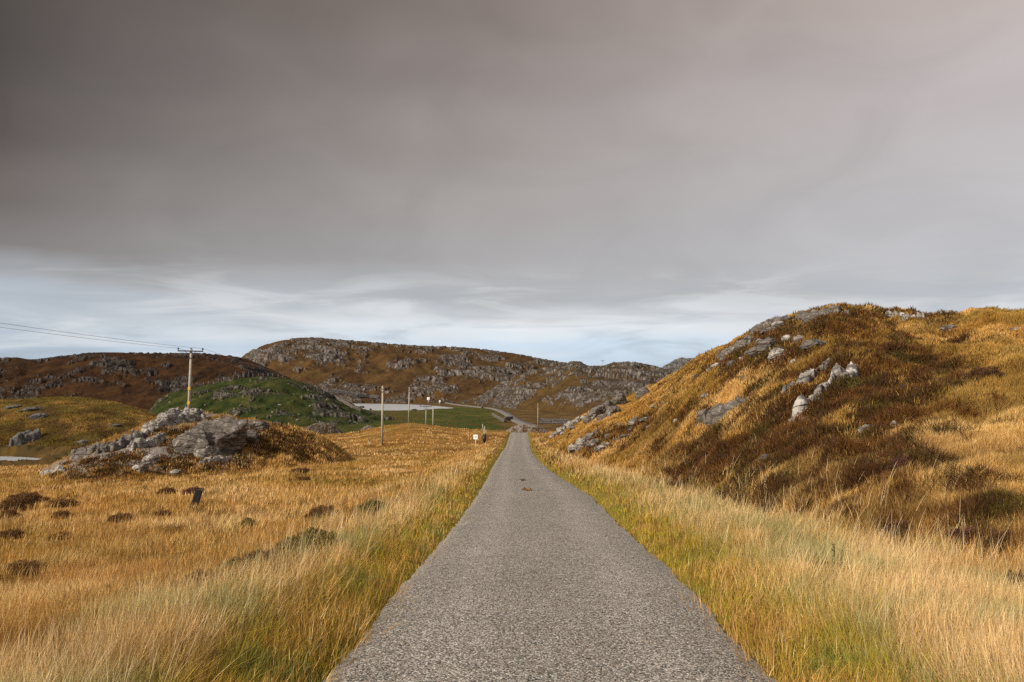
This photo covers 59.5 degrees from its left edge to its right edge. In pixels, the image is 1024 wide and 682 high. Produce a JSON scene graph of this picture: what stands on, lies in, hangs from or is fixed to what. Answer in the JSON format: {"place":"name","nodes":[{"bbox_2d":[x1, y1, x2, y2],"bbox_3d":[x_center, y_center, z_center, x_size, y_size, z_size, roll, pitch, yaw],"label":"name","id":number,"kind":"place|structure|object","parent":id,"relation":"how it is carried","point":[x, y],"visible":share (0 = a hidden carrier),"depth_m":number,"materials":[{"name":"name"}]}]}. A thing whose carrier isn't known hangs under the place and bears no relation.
{"place":"outdoors","nodes":[
{"label":"outdoors","id":0,"kind":"place"},
{"bbox_2d":[0,456,39,460],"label":"pond water","id":1,"kind":"structure","parent":0,"point":[9,458],"depth_m":111.59,"materials":[{"name":"grey liquid"}]},
{"bbox_2d":[0,396,154,446],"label":"grass hill","id":2,"kind":"structure","parent":0,"point":[81,437],"depth_m":134.50,"materials":[{"name":"plant"}]},
{"bbox_2d":[3,405,21,408],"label":"rock outcrop","id":3,"kind":"object","parent":2,"relation":"on","point":[11,406],"visible":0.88,"depth_m":140.71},
{"bbox_2d":[6,428,40,446],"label":"rock outcrop","id":4,"kind":"object","parent":2,"relation":"on","point":[21,438],"visible":0.82,"depth_m":125.75,"materials":[{"name":"stone"}]},
{"bbox_2d":[19,407,41,411],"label":"rock outcrop","id":5,"kind":"object","parent":2,"relation":"on","point":[30,409],"visible":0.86,"depth_m":138.02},
{"bbox_2d":[28,413,48,418],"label":"rock outcrop","id":6,"kind":"object","parent":2,"relation":"on","point":[38,415],"visible":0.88,"depth_m":134.42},
{"bbox_2d":[77,439,88,443],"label":"boulder","id":7,"kind":"object","parent":2,"relation":"on","point":[83,441],"visible":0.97,"depth_m":124.13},
{"bbox_2d":[108,424,120,426],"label":"rock outcrop","id":8,"kind":"object","parent":2,"relation":"on","point":[115,425],"visible":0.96,"depth_m":129.86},
{"bbox_2d":[0,352,297,410],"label":"hill","id":9,"kind":"structure","parent":0,"point":[144,381],"depth_m":379.81,"materials":[{"name":"plant"}]},
{"bbox_2d":[149,376,395,426],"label":"green hill","id":10,"kind":"structure","parent":0,"point":[261,397],"depth_m":250.44,"materials":[{"name":"plant"}]},
{"bbox_2d":[323,391,360,410],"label":"stone wall","id":11,"kind":"structure","parent":10,"relation":"on","point":[344,401],"depth_m":275.63,"materials":[{"name":"stone"}]},
{"bbox_2d":[354,404,451,409],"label":"loch water","id":12,"kind":"structure","parent":0,"point":[389,406],"depth_m":434.77,"materials":[{"name":"grey liquid"}]},
{"bbox_2d":[241,337,566,402],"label":"hill","id":13,"kind":"structure","parent":0,"point":[443,374],"depth_m":675.76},
{"bbox_2d":[329,389,378,398],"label":"stone wall","id":14,"kind":"structure","parent":13,"relation":"on","point":[355,394],"depth_m":593.20,"materials":[{"name":"stone"}]},
{"bbox_2d":[444,402,480,407],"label":"road","id":15,"kind":"structure","parent":0,"point":[463,405],"depth_m":479.29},
{"bbox_2d":[481,407,531,423],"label":"road","id":16,"kind":"structure","parent":0,"point":[516,420],"depth_m":294.75,"materials":[{"name":"asphalt"}]},
{"bbox_2d":[0,396,1023,681],"bbox_3d":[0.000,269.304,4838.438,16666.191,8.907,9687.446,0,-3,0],"label":"ground","id":17,"kind":"structure","parent":0,"point":[44,455],"depth_m":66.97,"materials":[{"name":"plant"}]},
{"bbox_2d":[0,508,22,520],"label":"heather clump","id":18,"kind":"object","parent":17,"relation":"on","point":[8,512],"visible":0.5,"depth_m":24.73,"materials":[{"name":"plant"}]},
{"bbox_2d":[0,528,32,539],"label":"heather clump","id":19,"kind":"object","parent":17,"relation":"on","point":[14,533],"visible":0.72,"depth_m":18.59,"materials":[{"name":"plant"}]},
{"bbox_2d":[0,497,36,512],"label":"heather clump","id":20,"kind":"object","parent":17,"relation":"on","point":[17,504],"visible":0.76,"depth_m":27.82,"materials":[{"name":"plant"}]},
{"bbox_2d":[2,559,46,574],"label":"heather clump","id":21,"kind":"object","parent":17,"relation":"on","point":[22,565],"visible":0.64,"depth_m":13.16,"materials":[{"name":"plant"}]},
{"bbox_2d":[5,491,54,505],"bbox_3d":[-18.257,6.094,33.691,1.928,0.922,1.559,2,-4,-35],"label":"heather clump","id":22,"kind":"object","parent":17,"relation":"on","point":[30,498],"visible":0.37,"depth_m":33.57,"materials":[{"name":"plant"}]},
{"bbox_2d":[45,531,76,540],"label":"heather clump","id":23,"kind":"object","parent":17,"relation":"on","point":[61,534],"visible":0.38,"depth_m":18.08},
{"bbox_2d":[49,509,75,518],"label":"heather clump","id":24,"kind":"object","parent":17,"relation":"on","point":[67,513],"visible":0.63,"depth_m":23.83,"materials":[{"name":"plant"}]},
{"bbox_2d":[42,498,87,507],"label":"heather clump","id":25,"kind":"object","parent":17,"relation":"on","point":[62,503],"visible":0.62,"depth_m":28.29,"materials":[{"name":"plant"}]},
{"bbox_2d":[107,512,141,522],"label":"heather clump","id":26,"kind":"object","parent":17,"relation":"on","point":[122,516],"visible":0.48,"depth_m":22.35,"materials":[{"name":"plant"}]},
{"bbox_2d":[152,509,176,515],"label":"heather clump","id":27,"kind":"object","parent":17,"relation":"on","point":[159,513],"visible":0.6,"depth_m":23.48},
{"bbox_2d":[155,487,180,494],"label":"heather clump","id":28,"kind":"object","parent":17,"relation":"on","point":[169,490],"visible":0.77,"depth_m":33.94,"materials":[{"name":"plant"}]},
{"bbox_2d":[180,486,207,494],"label":"heather clump","id":29,"kind":"object","parent":17,"relation":"on","point":[189,490],"visible":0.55,"depth_m":32.06,"materials":[{"name":"plant"}]},
{"bbox_2d":[42,411,349,475],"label":"rocky knoll","id":30,"kind":"structure","parent":17,"relation":"on","point":[154,450],"depth_m":66.31,"materials":[{"name":"stone"}]},
{"bbox_2d":[39,465,64,474],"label":"rock outcrop","id":31,"kind":"object","parent":30,"relation":"on","point":[60,467],"visible":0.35,"depth_m":63.62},
{"bbox_2d":[69,442,105,459],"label":"rock outcrop","id":32,"kind":"object","parent":30,"relation":"on","point":[78,453],"visible":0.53,"depth_m":67.12,"materials":[{"name":"stone"}]},
{"bbox_2d":[96,426,155,453],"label":"rock outcrop","id":33,"kind":"object","parent":30,"relation":"on","point":[123,441],"visible":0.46,"depth_m":66.93,"materials":[{"name":"stone"}]},
{"bbox_2d":[124,432,166,452],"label":"rock outcrop","id":34,"kind":"object","parent":30,"relation":"on","point":[139,442],"visible":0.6,"depth_m":65.48,"materials":[{"name":"stone"}]},
{"bbox_2d":[131,454,159,472],"bbox_3d":[-25.142,8.459,61.341,1.376,1.355,2.911,0,-3,0],"label":"rock outcrop","id":35,"kind":"object","parent":30,"relation":"on","point":[146,460],"visible":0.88,"depth_m":62.03,"materials":[{"name":"stone"}]},
{"bbox_2d":[140,406,206,431],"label":"rock outcrop","id":36,"kind":"object","parent":30,"relation":"on","point":[172,416],"visible":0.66,"depth_m":72.29,"materials":[{"name":"stone"}]},
{"bbox_2d":[169,469,181,473],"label":"rock outcrop","id":37,"kind":"object","parent":30,"relation":"on","point":[176,471],"visible":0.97,"depth_m":60.94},
{"bbox_2d":[177,347,203,408],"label":"power pole","id":38,"kind":"object","parent":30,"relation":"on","point":[190,374],"visible":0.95,"depth_m":90.83,"materials":[{"name":"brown wood"}]},
{"bbox_2d":[1,327,171,347],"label":"power line","id":39,"kind":"object","parent":38,"relation":"attached to","point":[80,337],"visible":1,"depth_m":75.28,"materials":[{"name":"metal"}]},
{"bbox_2d":[3,323,201,348],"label":"power line","id":40,"kind":"object","parent":38,"relation":"attached to","point":[91,335],"visible":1,"depth_m":72.66,"materials":[{"name":"metal"}]},
{"bbox_2d":[179,348,414,404],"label":"power line","id":41,"kind":"object","parent":38,"relation":"attached to","point":[297,383],"visible":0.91,"depth_m":124.03,"materials":[{"name":"metal"}]},
{"bbox_2d":[193,445,220,457],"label":"rock outcrop","id":42,"kind":"object","parent":30,"relation":"on","point":[202,452],"visible":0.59,"depth_m":63.86,"materials":[{"name":"stone"}]},
{"bbox_2d":[199,455,228,464],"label":"rock outcrop","id":43,"kind":"object","parent":30,"relation":"on","point":[218,459],"visible":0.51,"depth_m":63.13,"materials":[{"name":"stone"}]},
{"bbox_2d":[172,416,269,454],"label":"rock outcrop","id":44,"kind":"object","parent":30,"relation":"on","point":[229,435],"visible":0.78,"depth_m":65.53,"materials":[{"name":"stone"}]},
{"bbox_2d":[190,489,202,507],"bbox_3d":[-9.085,4.664,25.676,0.200,0.824,0.170,17,-10,-11],"label":"fence post","id":45,"kind":"object","parent":17,"relation":"on","point":[197,496],"visible":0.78,"depth_m":25.63,"materials":[{"name":"wood"}]},
{"bbox_2d":[177,568,227,588],"bbox_3d":[-2.998,2.385,8.682,0.528,0.366,0.332,0,-3,0],"label":"heather clump","id":46,"kind":"object","parent":17,"relation":"on","point":[202,572],"visible":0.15,"depth_m":8.65,"materials":[{"name":"plant"}]},
{"bbox_2d":[218,556,253,576],"bbox_3d":[-2.917,2.443,9.475,0.549,0.366,0.358,0,-3,0],"label":"heather clump","id":47,"kind":"object","parent":17,"relation":"on","point":[236,558],"visible":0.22,"depth_m":9.45,"materials":[{"name":"plant"}]},
{"bbox_2d":[240,517,254,526],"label":"heather clump","id":48,"kind":"object","parent":17,"relation":"on","point":[243,522],"visible":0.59,"depth_m":20.24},
{"bbox_2d":[242,548,286,563],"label":"heather clump","id":49,"kind":"object","parent":17,"relation":"on","point":[267,552],"visible":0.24,"depth_m":10.15,"materials":[{"name":"plant"}]},
{"bbox_2d":[274,536,303,555],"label":"heather clump","id":50,"kind":"object","parent":17,"relation":"on","point":[280,546],"visible":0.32,"depth_m":10.98,"materials":[{"name":"plant"}]},
{"bbox_2d":[288,467,315,472],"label":"heather clump","id":51,"kind":"object","parent":17,"relation":"on","point":[305,470],"visible":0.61,"depth_m":53.12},
{"bbox_2d":[295,476,312,479],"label":"heather clump","id":52,"kind":"object","parent":17,"relation":"on","point":[305,477],"visible":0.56,"depth_m":39.97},
{"bbox_2d":[288,526,345,554],"bbox_3d":[-2.473,2.561,11.149,0.895,0.538,0.588,0,-3,0],"label":"heather clump","id":53,"kind":"object","parent":17,"relation":"on","point":[312,536],"visible":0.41,"depth_m":11.08,"materials":[{"name":"plant"}]},
{"bbox_2d":[304,504,340,518],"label":"heather clump","id":54,"kind":"object","parent":17,"relation":"on","point":[319,509],"visible":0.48,"depth_m":18.76,"materials":[{"name":"plant"}]},
{"bbox_2d":[305,422,342,433],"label":"rock","id":55,"kind":"object","parent":17,"relation":"on","point":[323,428],"visible":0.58,"depth_m":195.16,"materials":[{"name":"stone"}]},
{"bbox_2d":[361,425,373,429],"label":"rock","id":56,"kind":"object","parent":17,"relation":"on","point":[366,427],"visible":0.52,"depth_m":181.38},
{"bbox_2d":[354,499,391,516],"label":"heather clump","id":57,"kind":"object","parent":17,"relation":"on","point":[371,503],"visible":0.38,"depth_m":17.40,"materials":[{"name":"plant"}]},
{"bbox_2d":[381,386,383,445],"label":"telephone pole","id":58,"kind":"object","parent":17,"relation":"on","point":[382,391],"visible":0.84,"depth_m":109.56,"materials":[{"name":"grey wood"}]},
{"bbox_2d":[408,387,409,422],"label":"telephone pole","id":59,"kind":"object","parent":17,"relation":"on","point":[409,405],"visible":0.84,"depth_m":170.54,"materials":[{"name":"grey wood"}]},
{"bbox_2d":[336,408,507,431],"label":"pasture grass","id":60,"kind":"structure","parent":17,"relation":"on","point":[386,423],"depth_m":255.33,"materials":[{"name":"plant"}]},
{"bbox_2d":[420,405,431,423],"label":"power pole","id":61,"kind":"object","parent":17,"relation":"on","point":[426,406],"visible":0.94,"depth_m":199.28,"materials":[{"name":"grey wood"}]},
{"bbox_2d":[473,435,477,449],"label":"road sign","id":62,"kind":"object","parent":17,"relation":"on","point":[475,437],"visible":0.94,"depth_m":105.51,"materials":[{"name":"white metal"}]},
{"bbox_2d":[482,424,485,442],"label":"stake tub","id":63,"kind":"object","parent":17,"relation":"on","point":[484,437],"visible":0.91,"depth_m":121.30,"materials":[{"name":"black plastic"}]},
{"bbox_2d":[492,413,504,421],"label":"stone wall","id":64,"kind":"structure","parent":17,"relation":"on","point":[498,417],"depth_m":264.59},
{"bbox_2d":[504,416,512,420],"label":"stone wall","id":65,"kind":"structure","parent":17,"relation":"on","point":[506,418],"depth_m":258.24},
{"bbox_2d":[507,424,547,432],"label":"heather mound","id":66,"kind":"object","parent":17,"relation":"on","point":[524,428],"visible":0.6,"depth_m":171.39,"materials":[{"name":"stone"}]},
{"bbox_2d":[540,418,569,423],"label":"stone wall","id":67,"kind":"structure","parent":17,"relation":"on","point":[559,421],"depth_m":234.46,"materials":[{"name":"stone"}]},
{"bbox_2d":[583,393,626,423],"bbox_3d":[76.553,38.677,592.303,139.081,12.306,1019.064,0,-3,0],"label":"rock outcrop","id":68,"kind":"object","parent":17,"relation":"on","point":[600,411],"visible":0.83,"depth_m":89.08,"materials":[{"name":"stone"}]},
{"bbox_2d":[806,559,849,579],"bbox_3d":[3.211,2.430,9.203,0.797,0.389,0.520,0,-3,0],"label":"heather clump","id":69,"kind":"object","parent":17,"relation":"on","point":[828,566],"visible":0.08,"depth_m":9.18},
{"bbox_2d":[938,525,984,545],"bbox_3d":[5.747,2.479,11.284,0.799,0.332,0.457,0,-3,0],"label":"heather clump","id":70,"kind":"object","parent":17,"relation":"on","point":[958,533],"visible":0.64,"depth_m":11.21,"materials":[{"name":"plant"}]},
{"bbox_2d":[981,529,1013,550],"bbox_3d":[5.916,2.454,10.818,0.524,0.391,0.331,0,-3,0],"label":"heather clump","id":71,"kind":"object","parent":17,"relation":"on","point":[986,542],"visible":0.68,"depth_m":10.78,"materials":[{"name":"plant"}]},
{"bbox_2d":[1005,568,1023,592],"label":"heather clump","id":72,"kind":"object","parent":17,"relation":"on","point":[1015,574],"visible":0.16,"depth_m":8.15,"materials":[{"name":"plant"}]},
{"bbox_2d":[0,0,1023,366],"label":"sky","id":73,"kind":"structure","parent":0,"point":[590,182],"materials":[{"name":"grey"}]},
{"bbox_2d":[323,432,777,681],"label":"road","id":74,"kind":"structure","parent":0,"point":[550,576],"depth_m":8.21,"materials":[{"name":"asphalt"}]},
{"bbox_2d":[460,361,675,413],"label":"hill","id":75,"kind":"structure","parent":0,"point":[577,387],"depth_m":416.81,"materials":[{"name":"stone"}]},
{"bbox_2d":[662,357,695,370],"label":"hill","id":76,"kind":"structure","parent":0,"point":[675,364],"depth_m":672.46,"materials":[{"name":"stone"}]},
{"bbox_2d":[547,302,1023,557],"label":"hill","id":77,"kind":"structure","parent":0,"point":[1004,389],"depth_m":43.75,"materials":[{"name":"plant"}]},
{"bbox_2d":[14,301,1023,556],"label":"heather","id":78,"kind":"object","parent":77,"relation":"on","point":[772,439],"visible":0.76,"depth_m":24.87,"materials":[{"name":"plant"}]},
{"bbox_2d":[549,415,585,438],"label":"rock outcrop","id":79,"kind":"object","parent":77,"relation":"on","point":[567,425],"visible":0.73,"depth_m":115.46,"materials":[{"name":"stone"}]},
{"bbox_2d":[568,432,608,453],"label":"rock outcrop","id":80,"kind":"object","parent":77,"relation":"on","point":[577,444],"visible":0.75,"depth_m":67.26,"materials":[{"name":"stone"}]},
{"bbox_2d":[619,434,630,437],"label":"boulder","id":81,"kind":"object","parent":77,"relation":"on","point":[624,435],"visible":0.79,"depth_m":54.13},
{"bbox_2d":[628,417,647,425],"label":"rock outcrop","id":82,"kind":"object","parent":77,"relation":"on","point":[632,421],"visible":0.75,"depth_m":56.29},
{"bbox_2d":[635,387,648,398],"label":"rock outcrop","id":83,"kind":"object","parent":77,"relation":"on","point":[640,392],"visible":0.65,"depth_m":96.14,"materials":[{"name":"stone"}]},
{"bbox_2d":[666,480,679,487],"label":"heather clump","id":84,"kind":"object","parent":77,"relation":"on","point":[673,482],"visible":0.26,"depth_m":26.31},
{"bbox_2d":[716,490,725,497],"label":"heather clump","id":85,"kind":"object","parent":77,"relation":"on","point":[722,493],"visible":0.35,"depth_m":21.51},
{"bbox_2d":[696,395,748,425],"bbox_3d":[7.893,3.024,33.864,0.690,2.000,3.243,2,-3,-26],"label":"rock outcrop","id":86,"kind":"object","parent":77,"relation":"on","point":[711,415],"visible":0.53,"depth_m":33.86,"materials":[{"name":"stone"}]},
{"bbox_2d":[717,338,751,357],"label":"rock outcrop","id":87,"kind":"object","parent":77,"relation":"on","point":[739,343],"visible":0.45,"depth_m":68.33,"materials":[{"name":"stone"}]},
{"bbox_2d":[743,335,754,340],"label":"crag rock","id":88,"kind":"object","parent":77,"relation":"on","point":[747,337],"visible":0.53,"depth_m":67.11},
{"bbox_2d":[748,336,775,356],"bbox_3d":[10.258,0.254,36.462,1.059,0.864,0.875,1,-3,-12],"label":"rock outcrop","id":89,"kind":"object","parent":77,"relation":"on","point":[766,343],"visible":0.7,"depth_m":36.12,"materials":[{"name":"stone"}]},
{"bbox_2d":[754,501,775,515],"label":"heather clump","id":90,"kind":"object","parent":77,"relation":"on","point":[765,505],"visible":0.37,"depth_m":17.36,"materials":[{"name":"plant"}]},
{"bbox_2d":[760,327,770,334],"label":"crag rock","id":91,"kind":"object","parent":77,"relation":"on","point":[762,331],"visible":0.59,"depth_m":63.84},
{"bbox_2d":[750,315,789,334],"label":"rock outcrop","id":92,"kind":"object","parent":77,"relation":"on","point":[760,326],"visible":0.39,"depth_m":72.31,"materials":[{"name":"stone"}]},
{"bbox_2d":[771,321,784,329],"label":"crag rock","id":93,"kind":"object","parent":77,"relation":"on","point":[776,324],"visible":0.75,"depth_m":62.43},
{"bbox_2d":[767,335,804,362],"bbox_3d":[10.653,0.324,34.492,1.840,1.140,0.544,1,-3,-23],"label":"rock outcrop","id":94,"kind":"object","parent":77,"relation":"on","point":[775,350],"visible":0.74,"depth_m":34.21,"materials":[{"name":"stone"}]},
{"bbox_2d":[781,335,791,341],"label":"crag rock","id":95,"kind":"object","parent":77,"relation":"on","point":[784,338],"visible":0.67,"depth_m":35.78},
{"bbox_2d":[792,394,815,417],"bbox_3d":[8.270,2.080,25.197,0.940,1.176,0.440,-1,-3,15],"label":"rock outcrop","id":96,"kind":"object","parent":77,"relation":"on","point":[800,401],"visible":0.4,"depth_m":25.15,"materials":[{"name":"stone"}]},
{"bbox_2d":[782,357,829,392],"bbox_3d":[9.027,1.419,27.601,3.257,1.925,0.481,3,-4,-40],"label":"rock outcrop","id":97,"kind":"object","parent":77,"relation":"on","point":[807,376],"visible":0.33,"depth_m":27.60,"materials":[{"name":"stone"}]},
{"bbox_2d":[801,483,815,492],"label":"heather clump","id":98,"kind":"object","parent":77,"relation":"on","point":[809,485],"visible":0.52,"depth_m":16.20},
{"bbox_2d":[799,339,826,350],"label":"rock outcrop","id":99,"kind":"object","parent":77,"relation":"on","point":[810,342],"visible":0.62,"depth_m":33.29,"materials":[{"name":"stone"}]},
{"bbox_2d":[792,304,849,321],"bbox_3d":[20.332,-1.391,60.163,1.132,2.081,16.486,0,-3,5],"label":"rock outcrop","id":100,"kind":"object","parent":77,"relation":"on","point":[811,314],"visible":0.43,"depth_m":59.08,"materials":[{"name":"stone"}]},
{"bbox_2d":[814,477,828,489],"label":"heather clump","id":101,"kind":"object","parent":77,"relation":"on","point":[820,482],"visible":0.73,"depth_m":16.02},
{"bbox_2d":[814,361,858,396],"bbox_3d":[9.480,1.456,26.189,0.837,1.820,3.211,-3,-4,45],"label":"rock outcrop","id":102,"kind":"object","parent":77,"relation":"on","point":[851,369],"visible":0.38,"depth_m":26.44,"materials":[{"name":"stone"}]},
{"bbox_2d":[842,503,860,517],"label":"heather clump","id":103,"kind":"object","parent":77,"relation":"on","point":[850,506],"visible":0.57,"depth_m":13.96,"materials":[{"name":"plant"}]},
{"bbox_2d":[843,377,869,388],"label":"heather clump","id":104,"kind":"object","parent":77,"relation":"on","point":[848,384],"visible":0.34,"depth_m":25.27,"materials":[{"name":"plant"}]},
{"bbox_2d":[858,421,895,432],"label":"rock outcrop","id":105,"kind":"object","parent":77,"relation":"on","point":[867,426],"visible":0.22,"depth_m":20.21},
{"bbox_2d":[868,461,889,472],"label":"heather clump","id":106,"kind":"object","parent":77,"relation":"on","point":[876,465],"visible":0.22,"depth_m":15.64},
{"bbox_2d":[871,518,912,537],"bbox_3d":[5.400,2.674,12.586,0.713,0.372,0.461,-1,-3,15],"label":"heather clump","id":107,"kind":"object","parent":77,"relation":"on","point":[889,523],"visible":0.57,"depth_m":12.50,"materials":[{"name":"plant"}]},
{"bbox_2d":[887,454,913,468],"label":"heather clump","id":108,"kind":"object","parent":77,"relation":"on","point":[903,459],"visible":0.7,"depth_m":15.38,"materials":[{"name":"plant"}]},
{"bbox_2d":[885,310,924,320],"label":"rock outcrop","id":109,"kind":"object","parent":77,"relation":"on","point":[903,315],"visible":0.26,"depth_m":50.17,"materials":[{"name":"stone"}]},
{"bbox_2d":[940,324,957,331],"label":"boulder","id":110,"kind":"object","parent":77,"relation":"on","point":[944,329],"visible":0.5,"depth_m":40.12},
{"bbox_2d":[963,365,1007,379],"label":"heather clump","id":111,"kind":"object","parent":77,"relation":"on","point":[982,371],"visible":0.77,"depth_m":22.51,"materials":[{"name":"plant"}]}
]}

